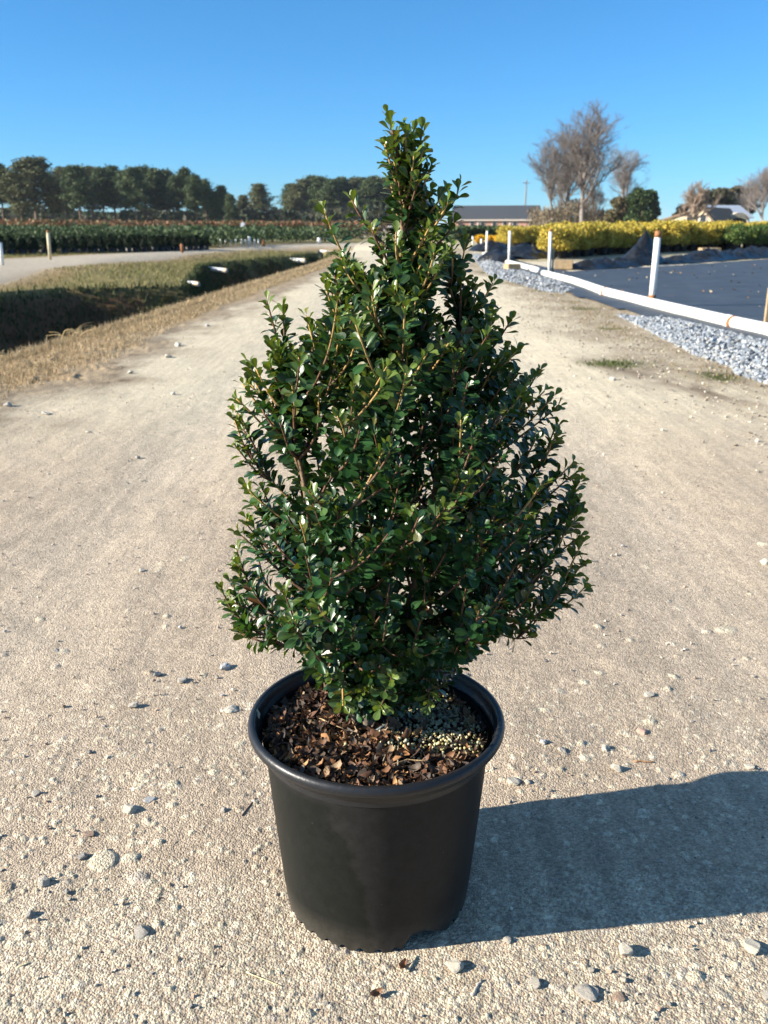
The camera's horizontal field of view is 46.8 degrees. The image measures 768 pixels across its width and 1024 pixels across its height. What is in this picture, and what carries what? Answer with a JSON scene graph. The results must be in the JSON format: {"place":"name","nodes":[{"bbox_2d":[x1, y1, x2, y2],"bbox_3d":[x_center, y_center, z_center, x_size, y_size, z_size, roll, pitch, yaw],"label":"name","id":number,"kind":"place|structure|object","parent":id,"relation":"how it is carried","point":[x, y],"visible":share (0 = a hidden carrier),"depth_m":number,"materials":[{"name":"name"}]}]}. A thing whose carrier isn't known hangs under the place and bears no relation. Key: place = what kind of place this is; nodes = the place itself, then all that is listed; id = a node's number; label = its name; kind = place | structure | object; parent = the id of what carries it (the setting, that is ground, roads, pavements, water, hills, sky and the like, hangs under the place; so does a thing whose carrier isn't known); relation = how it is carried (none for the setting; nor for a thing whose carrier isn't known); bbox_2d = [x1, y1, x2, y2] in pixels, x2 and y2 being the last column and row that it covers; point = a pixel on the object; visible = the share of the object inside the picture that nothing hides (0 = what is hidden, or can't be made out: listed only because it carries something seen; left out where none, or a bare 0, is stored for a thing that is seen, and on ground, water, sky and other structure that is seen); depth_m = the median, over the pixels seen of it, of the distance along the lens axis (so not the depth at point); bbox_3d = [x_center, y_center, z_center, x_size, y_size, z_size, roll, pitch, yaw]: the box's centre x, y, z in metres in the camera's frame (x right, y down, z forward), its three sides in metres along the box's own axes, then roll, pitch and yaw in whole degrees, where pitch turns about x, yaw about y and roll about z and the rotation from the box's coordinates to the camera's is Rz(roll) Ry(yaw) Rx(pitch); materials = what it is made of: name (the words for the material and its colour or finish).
{"place":"outdoors","nodes":[
{"label":"outdoors","id":0,"kind":"place"},
{"bbox_2d":[0,243,366,283],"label":"gravel track","id":1,"kind":"structure","parent":0,"point":[12,269],"depth_m":29.73,"materials":[{"name":"gravel"}]},
{"bbox_2d":[0,242,767,1023],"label":"gravel road","id":2,"kind":"structure","parent":0,"point":[92,520],"depth_m":1.83,"materials":[{"name":"gravel"}]},
{"bbox_2d":[134,924,149,939],"bbox_3d":[-0.349,0.602,1.274,0.024,0.009,0.025,10,20,28],"label":"stone","id":3,"kind":"object","parent":2,"relation":"on","point":[141,931],"visible":1,"depth_m":1.27,"materials":[{"name":"stone"}]},
{"bbox_2d":[248,667,504,952],"bbox_3d":[-0.011,0.435,1.333,0.370,0.303,0.370,0,18,0],"label":"nursery pot","id":4,"kind":"object","parent":2,"relation":"on","point":[372,869],"visible":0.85,"depth_m":1.21,"materials":[{"name":"plastic"}]},
{"bbox_2d":[262,682,489,785],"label":"leaf litter","id":5,"kind":"object","parent":4,"relation":"in","point":[288,756],"visible":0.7,"depth_m":1.24,"materials":[{"name":"plant"}]},
{"bbox_2d":[295,694,485,768],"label":"fertilizer pellets","id":6,"kind":"object","parent":5,"relation":"on","point":[460,733],"visible":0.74,"depth_m":1.28},
{"bbox_2d":[213,104,595,730],"bbox_3d":[0.028,-0.076,1.169,0.535,0.843,0.432,0,18,0],"label":"evergreen shrub","id":7,"kind":"object","parent":5,"relation":"on","point":[374,650],"visible":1,"depth_m":1.09,"materials":[{"name":"green plant"}]},
{"bbox_2d":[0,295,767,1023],"bbox_3d":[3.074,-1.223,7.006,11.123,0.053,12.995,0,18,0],"label":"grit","id":8,"kind":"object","parent":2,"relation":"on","point":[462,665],"visible":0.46,"depth_m":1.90,"materials":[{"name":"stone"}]},
{"bbox_2d":[445,958,463,973],"bbox_3d":[0.091,0.624,1.223,0.037,0.021,0.020,11,24,28],"label":"stone","id":9,"kind":"object","parent":2,"relation":"on","point":[455,965],"visible":1,"depth_m":1.22,"materials":[{"name":"stone"}]},
{"bbox_2d":[574,984,597,1001],"bbox_3d":[0.268,0.636,1.176,0.031,0.012,0.027,11,20,11],"label":"stone","id":10,"kind":"object","parent":2,"relation":"on","point":[588,992],"visible":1,"depth_m":1.17,"materials":[{"name":"stone"}]},
{"bbox_2d":[481,273,766,411],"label":"shoulder grass","id":11,"kind":"structure","parent":2,"relation":"on","point":[613,362],"depth_m":7.17,"materials":[{"name":"plant"}]},
{"bbox_2d":[619,942,632,955],"bbox_3d":[0.340,0.617,1.247,0.018,0.018,0.023,2,18,6],"label":"stone","id":12,"kind":"object","parent":2,"relation":"on","point":[625,949],"visible":1,"depth_m":1.24,"materials":[{"name":"stone"}]},
{"bbox_2d":[743,938,760,954],"bbox_3d":[0.522,0.620,1.262,0.022,0.019,0.028,-12,21,-33],"label":"stone","id":13,"kind":"object","parent":2,"relation":"on","point":[751,946],"visible":1,"depth_m":1.25,"materials":[{"name":"stone"}]},
{"bbox_2d":[0,231,767,406],"bbox_3d":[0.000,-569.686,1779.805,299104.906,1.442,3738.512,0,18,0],"label":"ground","id":14,"kind":"structure","parent":0,"point":[11,397],"depth_m":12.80,"materials":[{"name":"plant"}]},
{"bbox_2d":[4,235,17,254],"bbox_3d":[-13.458,-9.622,31.989,0.482,0.710,0.493,5,18,14],"label":"potted evergreen","id":15,"kind":"object","parent":14,"relation":"on","point":[11,246],"visible":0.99,"depth_m":31.92,"materials":[{"name":"green plant"}]},
{"bbox_2d":[3,194,33,220],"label":"pine tree","id":16,"kind":"object","parent":14,"relation":"on","point":[20,211],"visible":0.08,"depth_m":200.10,"materials":[{"name":"green plant"}]},
{"bbox_2d":[26,236,38,254],"bbox_3d":[-12.921,-9.781,32.575,0.462,0.656,0.520,-3,18,-10],"label":"potted evergreen","id":17,"kind":"object","parent":14,"relation":"on","point":[32,245],"visible":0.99,"depth_m":32.49,"materials":[{"name":"green plant"}]},
{"bbox_2d":[0,155,67,219],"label":"pine tree","id":18,"kind":"object","parent":14,"relation":"on","point":[26,173],"visible":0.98,"depth_m":185.93,"materials":[{"name":"green plant"}]},
{"bbox_2d":[43,166,76,218],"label":"pine tree","id":19,"kind":"object","parent":14,"relation":"on","point":[59,170],"visible":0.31,"depth_m":195.18,"materials":[{"name":"green plant"}]},
{"bbox_2d":[57,236,70,253],"bbox_3d":[-12.072,-10.090,33.527,0.466,0.661,0.524,3,18,9],"label":"potted evergreen","id":20,"kind":"object","parent":14,"relation":"on","point":[64,245],"visible":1,"depth_m":33.44,"materials":[{"name":"green plant"}]},
{"bbox_2d":[56,164,98,218],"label":"pine tree","id":21,"kind":"object","parent":14,"relation":"on","point":[78,184],"visible":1,"depth_m":183.69,"materials":[{"name":"green plant"}]},
{"bbox_2d":[0,224,168,244],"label":"nursery stock","id":22,"kind":"object","parent":14,"relation":"on","point":[36,231],"visible":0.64,"depth_m":37.47,"materials":[{"name":"green plant"}]},
{"bbox_2d":[75,166,107,219],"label":"pine tree","id":23,"kind":"object","parent":14,"relation":"on","point":[93,207],"visible":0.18,"depth_m":198.28,"materials":[{"name":"green plant"}]},
{"bbox_2d":[89,166,115,220],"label":"pine tree","id":24,"kind":"object","parent":14,"relation":"on","point":[101,191],"visible":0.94,"depth_m":192.49,"materials":[{"name":"green plant"}]},
{"bbox_2d":[101,165,122,219],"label":"pine tree","id":25,"kind":"object","parent":14,"relation":"on","point":[112,170],"visible":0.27,"depth_m":199.26,"materials":[{"name":"green plant"}]},
{"bbox_2d":[109,169,134,219],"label":"pine tree","id":26,"kind":"object","parent":14,"relation":"on","point":[117,193],"visible":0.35,"depth_m":191.64,"materials":[{"name":"green plant"}]},
{"bbox_2d":[115,165,152,219],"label":"pine tree","id":27,"kind":"object","parent":14,"relation":"on","point":[132,186],"visible":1,"depth_m":184.41,"materials":[{"name":"green plant"}]},
{"bbox_2d":[142,167,168,219],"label":"pine tree","id":28,"kind":"object","parent":14,"relation":"on","point":[155,191],"visible":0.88,"depth_m":196.69,"materials":[{"name":"green plant"}]},
{"bbox_2d":[158,168,174,220],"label":"pine tree","id":29,"kind":"object","parent":14,"relation":"on","point":[165,174],"visible":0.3,"depth_m":200.69,"materials":[{"name":"green plant"}]},
{"bbox_2d":[0,249,335,356],"bbox_3d":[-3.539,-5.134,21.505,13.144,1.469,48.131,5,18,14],"label":"ditch","id":30,"kind":"object","parent":14,"relation":"in","point":[71,302],"visible":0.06,"depth_m":19.20,"materials":[{"name":"plant"}]},
{"bbox_2d":[0,246,339,291],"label":"bank grass","id":31,"kind":"structure","parent":14,"relation":"on","point":[138,266],"depth_m":25.11,"materials":[{"name":"plant"}]},
{"bbox_2d":[162,174,186,219],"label":"pine tree","id":32,"kind":"object","parent":14,"relation":"on","point":[175,200],"visible":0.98,"depth_m":194.04,"materials":[{"name":"green plant"}]},
{"bbox_2d":[175,166,194,220],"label":"pine tree","id":33,"kind":"object","parent":14,"relation":"on","point":[183,172],"visible":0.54,"depth_m":194.44,"materials":[{"name":"green plant"}]},
{"bbox_2d":[7,223,363,245],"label":"nursery stock","id":34,"kind":"object","parent":14,"relation":"on","point":[217,233],"visible":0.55,"depth_m":49.70,"materials":[{"name":"green plant"}]},
{"bbox_2d":[178,173,210,220],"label":"pine tree","id":35,"kind":"object","parent":14,"relation":"on","point":[195,190],"visible":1,"depth_m":185.47,"materials":[{"name":"green plant"}]},
{"bbox_2d":[0,217,392,238],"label":"russet stock","id":36,"kind":"object","parent":14,"relation":"on","point":[135,222],"visible":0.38,"depth_m":70.23,"materials":[{"name":"brown plant"}]},
{"bbox_2d":[201,178,214,220],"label":"pine tree","id":37,"kind":"object","parent":14,"relation":"on","point":[206,182],"visible":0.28,"depth_m":192.94,"materials":[{"name":"green plant"}]},
{"bbox_2d":[205,191,223,221],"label":"pine tree","id":38,"kind":"object","parent":14,"relation":"on","point":[214,207],"visible":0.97,"depth_m":187.50,"materials":[{"name":"green plant"}]},
{"bbox_2d":[0,201,432,230],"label":"hedge","id":39,"kind":"object","parent":14,"relation":"on","point":[249,213],"visible":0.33,"depth_m":210.41,"materials":[{"name":"green plant"}]},
{"bbox_2d":[213,184,231,219],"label":"pine tree","id":40,"kind":"object","parent":14,"relation":"on","point":[221,190],"visible":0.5,"depth_m":199.33,"materials":[{"name":"green plant"}]},
{"bbox_2d":[220,194,239,220],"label":"pine tree","id":41,"kind":"object","parent":14,"relation":"on","point":[230,206],"visible":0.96,"depth_m":185.07,"materials":[{"name":"green plant"}]},
{"bbox_2d":[235,194,249,215],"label":"pine tree","id":42,"kind":"object","parent":14,"relation":"on","point":[243,201],"visible":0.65,"depth_m":225.77,"materials":[{"name":"green plant"}]},
{"bbox_2d":[247,183,277,215],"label":"pine tree","id":43,"kind":"object","parent":14,"relation":"on","point":[258,194],"visible":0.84,"depth_m":221.24,"materials":[{"name":"green plant"}]},
{"bbox_2d":[279,182,310,212],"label":"pine tree","id":44,"kind":"object","parent":14,"relation":"on","point":[295,198],"visible":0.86,"depth_m":238.78,"materials":[{"name":"green plant"}]},
{"bbox_2d":[303,175,329,209],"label":"pine tree","id":45,"kind":"object","parent":14,"relation":"on","point":[317,185],"visible":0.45,"depth_m":234.53,"materials":[{"name":"green plant"}]},
{"bbox_2d":[314,178,346,208],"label":"pine tree","id":46,"kind":"object","parent":14,"relation":"on","point":[331,194],"visible":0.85,"depth_m":229.95,"materials":[{"name":"green plant"}]},
{"bbox_2d":[348,177,361,198],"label":"pine tree","id":47,"kind":"object","parent":14,"relation":"on","point":[354,182],"visible":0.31,"depth_m":239.53,"materials":[{"name":"green plant"}]},
{"bbox_2d":[356,178,385,212],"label":"pine tree","id":48,"kind":"object","parent":14,"relation":"on","point":[364,183],"visible":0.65,"depth_m":230.55,"materials":[{"name":"green plant"}]},
{"bbox_2d":[358,175,388,211],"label":"pine tree","id":49,"kind":"object","parent":14,"relation":"on","point":[376,181],"visible":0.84,"depth_m":229.98,"materials":[{"name":"green plant"}]},
{"bbox_2d":[435,225,523,239],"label":"hedge","id":50,"kind":"object","parent":14,"relation":"on","point":[474,230],"visible":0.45,"depth_m":69.69,"materials":[{"name":"green plant"}]},
{"bbox_2d":[468,240,513,250],"bbox_3d":[4.832,-11.596,38.538,2.236,0.431,4.622,7,19,22],"label":"black film","id":51,"kind":"object","parent":14,"relation":"on","point":[493,245],"visible":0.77,"depth_m":37.04,"materials":[{"name":"plastic"}]},
{"bbox_2d":[497,226,517,244],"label":"yellow shrub","id":52,"kind":"object","parent":14,"relation":"on","point":[505,230],"visible":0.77,"depth_m":41.27,"materials":[{"name":"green plant"}]},
{"bbox_2d":[509,226,526,246],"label":"yellow shrub","id":53,"kind":"object","parent":14,"relation":"on","point":[521,235],"visible":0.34,"depth_m":42.33,"materials":[{"name":"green plant"}]},
{"bbox_2d":[472,253,573,293],"bbox_3d":[2.852,-6.505,23.320,1.134,0.116,20.574,0,18,1],"label":"crushed stone","id":54,"kind":"object","parent":14,"relation":"on","point":[492,268],"visible":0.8,"depth_m":17.19,"materials":[{"name":"gravel"}]},
{"bbox_2d":[476,249,519,261],"bbox_3d":[3.290,-7.415,25.649,1.147,0.356,2.101,0,18,0],"label":"black film","id":55,"kind":"object","parent":54,"relation":"on","point":[495,255],"visible":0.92,"depth_m":25.38,"materials":[{"name":"plastic"}]},
{"bbox_2d":[505,260,540,271],"bbox_3d":[3.379,-6.051,21.827,0.136,0.131,4.688,0,18,-1],"label":"drain pipe","id":56,"kind":"object","parent":14,"relation":"on","point":[531,268],"visible":0.69,"depth_m":20.70,"materials":[{"name":"plastic"}]},
{"bbox_2d":[526,226,539,244],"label":"yellow shrub","id":57,"kind":"object","parent":14,"relation":"on","point":[532,235],"visible":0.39,"depth_m":44.08,"materials":[{"name":"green plant"}]},
{"bbox_2d":[503,242,572,258],"bbox_3d":[5.244,-8.970,30.328,2.843,0.466,6.221,5,19,16],"label":"black film","id":58,"kind":"object","parent":14,"relation":"on","point":[525,250],"visible":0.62,"depth_m":28.44,"materials":[{"name":"plastic"}]},
{"bbox_2d":[521,138,577,222],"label":"bare tree","id":59,"kind":"object","parent":14,"relation":"on","point":[548,178],"visible":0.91,"depth_m":142.06,"materials":[{"name":"brown plant"}]},
{"bbox_2d":[548,229,554,271],"bbox_3d":[3.665,-5.702,19.478,0.147,0.962,0.072,0,18,0],"label":"post","id":60,"kind":"object","parent":14,"relation":"on","point":[549,249],"visible":0.84,"depth_m":19.47,"materials":[{"name":"plastic"}]},
{"bbox_2d":[536,224,570,258],"bbox_3d":[5.288,-8.443,27.732,1.236,1.068,1.110,17,24,42],"label":"yellow shrub","id":61,"kind":"object","parent":14,"relation":"on","point":[558,244],"visible":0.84,"depth_m":27.50,"materials":[{"name":"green plant"}]},
{"bbox_2d":[555,226,578,258],"bbox_3d":[5.642,-8.588,28.297,1.054,0.999,1.060,0,18,0],"label":"yellow shrub","id":62,"kind":"object","parent":14,"relation":"on","point":[570,236],"visible":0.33,"depth_m":28.02,"materials":[{"name":"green plant"}]},
{"bbox_2d":[556,223,584,257],"bbox_3d":[5.942,-8.834,28.897,1.161,1.102,1.061,5,19,16],"label":"yellow shrub","id":63,"kind":"object","parent":14,"relation":"on","point":[580,237],"visible":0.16,"depth_m":28.81,"materials":[{"name":"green plant"}]},
{"bbox_2d":[526,198,618,225],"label":"undergrowth","id":64,"kind":"object","parent":14,"relation":"on","point":[560,213],"visible":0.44,"depth_m":146.41,"materials":[{"name":"brown plant"}]},
{"bbox_2d":[548,132,604,221],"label":"bare tree","id":65,"kind":"object","parent":14,"relation":"on","point":[567,189],"visible":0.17,"depth_m":149.37,"materials":[{"name":"brown plant"}]},
{"bbox_2d":[572,231,591,256],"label":"yellow shrub","id":66,"kind":"object","parent":14,"relation":"on","point":[586,244],"visible":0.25,"depth_m":29.71,"materials":[{"name":"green plant"}]},
{"bbox_2d":[535,99,634,222],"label":"bare tree","id":67,"kind":"object","parent":14,"relation":"on","point":[583,165],"visible":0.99,"depth_m":138.02,"materials":[{"name":"brown plant"}]},
{"bbox_2d":[577,221,604,256],"bbox_3d":[6.894,-9.345,30.357,1.246,1.181,1.254,11,21,32],"label":"yellow shrub","id":68,"kind":"object","parent":14,"relation":"on","point":[588,227],"visible":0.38,"depth_m":30.07,"materials":[{"name":"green plant"}]},
{"bbox_2d":[574,176,608,220],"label":"bare tree","id":69,"kind":"object","parent":14,"relation":"on","point":[594,201],"visible":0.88,"depth_m":140.67,"materials":[{"name":"brown plant"}]},
{"bbox_2d":[582,220,608,255],"bbox_3d":[7.223,-9.624,31.138,1.190,1.236,1.303,-1,18,-3],"label":"yellow shrub","id":70,"kind":"object","parent":14,"relation":"on","point":[601,232],"visible":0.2,"depth_m":30.82,"materials":[{"name":"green plant"}]},
{"bbox_2d":[593,227,618,254],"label":"yellow shrub","id":71,"kind":"object","parent":14,"relation":"on","point":[609,233],"visible":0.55,"depth_m":31.61,"materials":[{"name":"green plant"}]},
{"bbox_2d":[603,224,626,254],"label":"yellow shrub","id":72,"kind":"object","parent":14,"relation":"on","point":[617,242],"visible":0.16,"depth_m":32.25,"materials":[{"name":"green plant"}]},
{"bbox_2d":[603,196,628,223],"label":"evergreen tree","id":73,"kind":"object","parent":14,"relation":"on","point":[620,205],"visible":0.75,"depth_m":133.55,"materials":[{"name":"green plant"}]},
{"bbox_2d":[573,231,666,269],"bbox_3d":[6.327,-6.881,23.163,1.294,0.864,6.241,12,22,34],"label":"black film","id":74,"kind":"object","parent":14,"relation":"on","point":[640,252],"visible":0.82,"depth_m":23.21,"materials":[{"name":"plastic"}]},
{"bbox_2d":[613,227,635,253],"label":"yellow shrub","id":75,"kind":"object","parent":14,"relation":"on","point":[628,236],"visible":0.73,"depth_m":32.78,"materials":[{"name":"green plant"}]},
{"bbox_2d":[599,147,651,199],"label":"bare tree","id":76,"kind":"object","parent":14,"relation":"on","point":[624,179],"visible":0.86,"depth_m":156.19,"materials":[{"name":"brown plant"}]},
{"bbox_2d":[619,223,647,251],"bbox_3d":[9.458,-10.398,33.724,1.306,1.128,1.172,6,19,19],"label":"yellow shrub","id":77,"kind":"object","parent":14,"relation":"on","point":[639,231],"visible":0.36,"depth_m":33.40,"materials":[{"name":"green plant"}]},
{"bbox_2d":[623,187,661,222],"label":"evergreen tree","id":78,"kind":"object","parent":14,"relation":"on","point":[640,200],"visible":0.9,"depth_m":129.29,"materials":[{"name":"green plant"}]},
{"bbox_2d":[519,259,767,341],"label":"ground cloth","id":79,"kind":"object","parent":14,"relation":"on","point":[686,286],"visible":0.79,"depth_m":14.85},
{"bbox_2d":[554,260,572,269],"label":"timber block","id":80,"kind":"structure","parent":79,"relation":"on","point":[564,264],"depth_m":20.83,"materials":[{"name":"wood"}]},
{"bbox_2d":[541,270,767,335],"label":"drain pipe","id":81,"kind":"object","parent":79,"relation":"on","point":[751,325],"visible":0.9,"depth_m":10.28,"materials":[{"name":"plastic"}]},
{"bbox_2d":[648,231,661,298],"bbox_3d":[3.365,-2.997,11.049,0.096,0.957,0.102,0,18,0],"label":"post","id":82,"kind":"object","parent":14,"relation":"on","point":[655,263],"visible":0.87,"depth_m":11.00,"materials":[{"name":"plastic"}]},
{"bbox_2d":[646,222,663,242],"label":"yellow shrub","id":83,"kind":"object","parent":14,"relation":"on","point":[652,228],"visible":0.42,"depth_m":34.50,"materials":[{"name":"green plant"}]},
{"bbox_2d":[658,220,684,251],"bbox_3d":[11.230,-11.007,35.435,1.437,1.242,1.291,5,19,17],"label":"yellow shrub","id":84,"kind":"object","parent":14,"relation":"on","point":[671,232],"visible":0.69,"depth_m":35.19,"materials":[{"name":"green plant"}]},
{"bbox_2d":[664,225,689,251],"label":"yellow shrub","id":85,"kind":"object","parent":14,"relation":"on","point":[683,230],"visible":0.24,"depth_m":35.90,"materials":[{"name":"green plant"}]},
{"bbox_2d":[678,218,700,251],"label":"yellow shrub","id":86,"kind":"object","parent":14,"relation":"on","point":[693,228],"visible":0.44,"depth_m":36.27,"materials":[{"name":"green plant"}]},
{"bbox_2d":[616,313,767,384],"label":"crushed stone","id":87,"kind":"object","parent":14,"relation":"on","point":[734,349],"visible":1,"depth_m":7.41,"materials":[{"name":"gravel"}]},
{"bbox_2d":[685,227,706,250],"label":"yellow shrub","id":88,"kind":"object","parent":14,"relation":"on","point":[698,239],"visible":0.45,"depth_m":36.93,"materials":[{"name":"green plant"}]},
{"bbox_2d":[678,179,722,221],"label":"bare tree","id":89,"kind":"object","parent":14,"relation":"on","point":[694,199],"visible":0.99,"depth_m":110.65,"materials":[{"name":"brown plant"}]},
{"bbox_2d":[699,222,722,247],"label":"yellow shrub","id":90,"kind":"object","parent":14,"relation":"on","point":[711,234],"visible":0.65,"depth_m":37.40,"materials":[{"name":"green plant"}]},
{"bbox_2d":[664,245,767,263],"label":"black film","id":91,"kind":"object","parent":14,"relation":"on","point":[708,254],"visible":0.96,"depth_m":26.61,"materials":[{"name":"plastic"}]},
{"bbox_2d":[700,187,737,204],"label":"evergreen tree","id":92,"kind":"object","parent":14,"relation":"on","point":[727,198],"visible":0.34,"depth_m":153.84,"materials":[{"name":"green plant"}]},
{"bbox_2d":[698,205,754,222],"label":"metal roofed shed","id":93,"kind":"structure","parent":14,"relation":"on","point":[740,213],"depth_m":126.24,"materials":[{"name":"beige"}]},
{"bbox_2d":[722,225,748,250],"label":"green shrub","id":94,"kind":"object","parent":14,"relation":"on","point":[734,235],"visible":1,"depth_m":36.65,"materials":[{"name":"green plant"}]},
{"bbox_2d":[730,185,760,213],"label":"evergreen tree","id":95,"kind":"object","parent":14,"relation":"on","point":[736,189],"visible":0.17,"depth_m":159.69,"materials":[{"name":"green plant"}]},
{"bbox_2d":[731,176,762,214],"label":"bare tree","id":96,"kind":"object","parent":14,"relation":"on","point":[744,201],"visible":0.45,"depth_m":141.47,"materials":[{"name":"brown plant"}]},
{"bbox_2d":[736,165,767,221],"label":"bare tree","id":97,"kind":"object","parent":14,"relation":"on","point":[763,182],"visible":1,"depth_m":122.71,"materials":[{"name":"brown plant"}]},
{"bbox_2d":[741,224,763,247],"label":"green shrub","id":98,"kind":"object","parent":14,"relation":"on","point":[753,234],"visible":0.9,"depth_m":37.14,"materials":[{"name":"green plant"}]},
{"bbox_2d":[0,0,767,225],"label":"sky","id":99,"kind":"structure","parent":0,"point":[238,94],"materials":[{"name":"blue"}]},
{"bbox_2d":[452,205,539,225],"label":"brick building","id":100,"kind":"structure","parent":0,"point":[502,215],"depth_m":229.39,"materials":[{"name":"beige"}]},
{"bbox_2d":[481,282,767,510],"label":"loose gravel","id":101,"kind":"structure","parent":0,"point":[749,408],"depth_m":7.21,"materials":[{"name":"gravel"}]},
{"bbox_2d":[655,207,738,221],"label":"cream house","id":102,"kind":"structure","parent":0,"point":[721,214],"depth_m":119.19,"materials":[{"name":"grey"}]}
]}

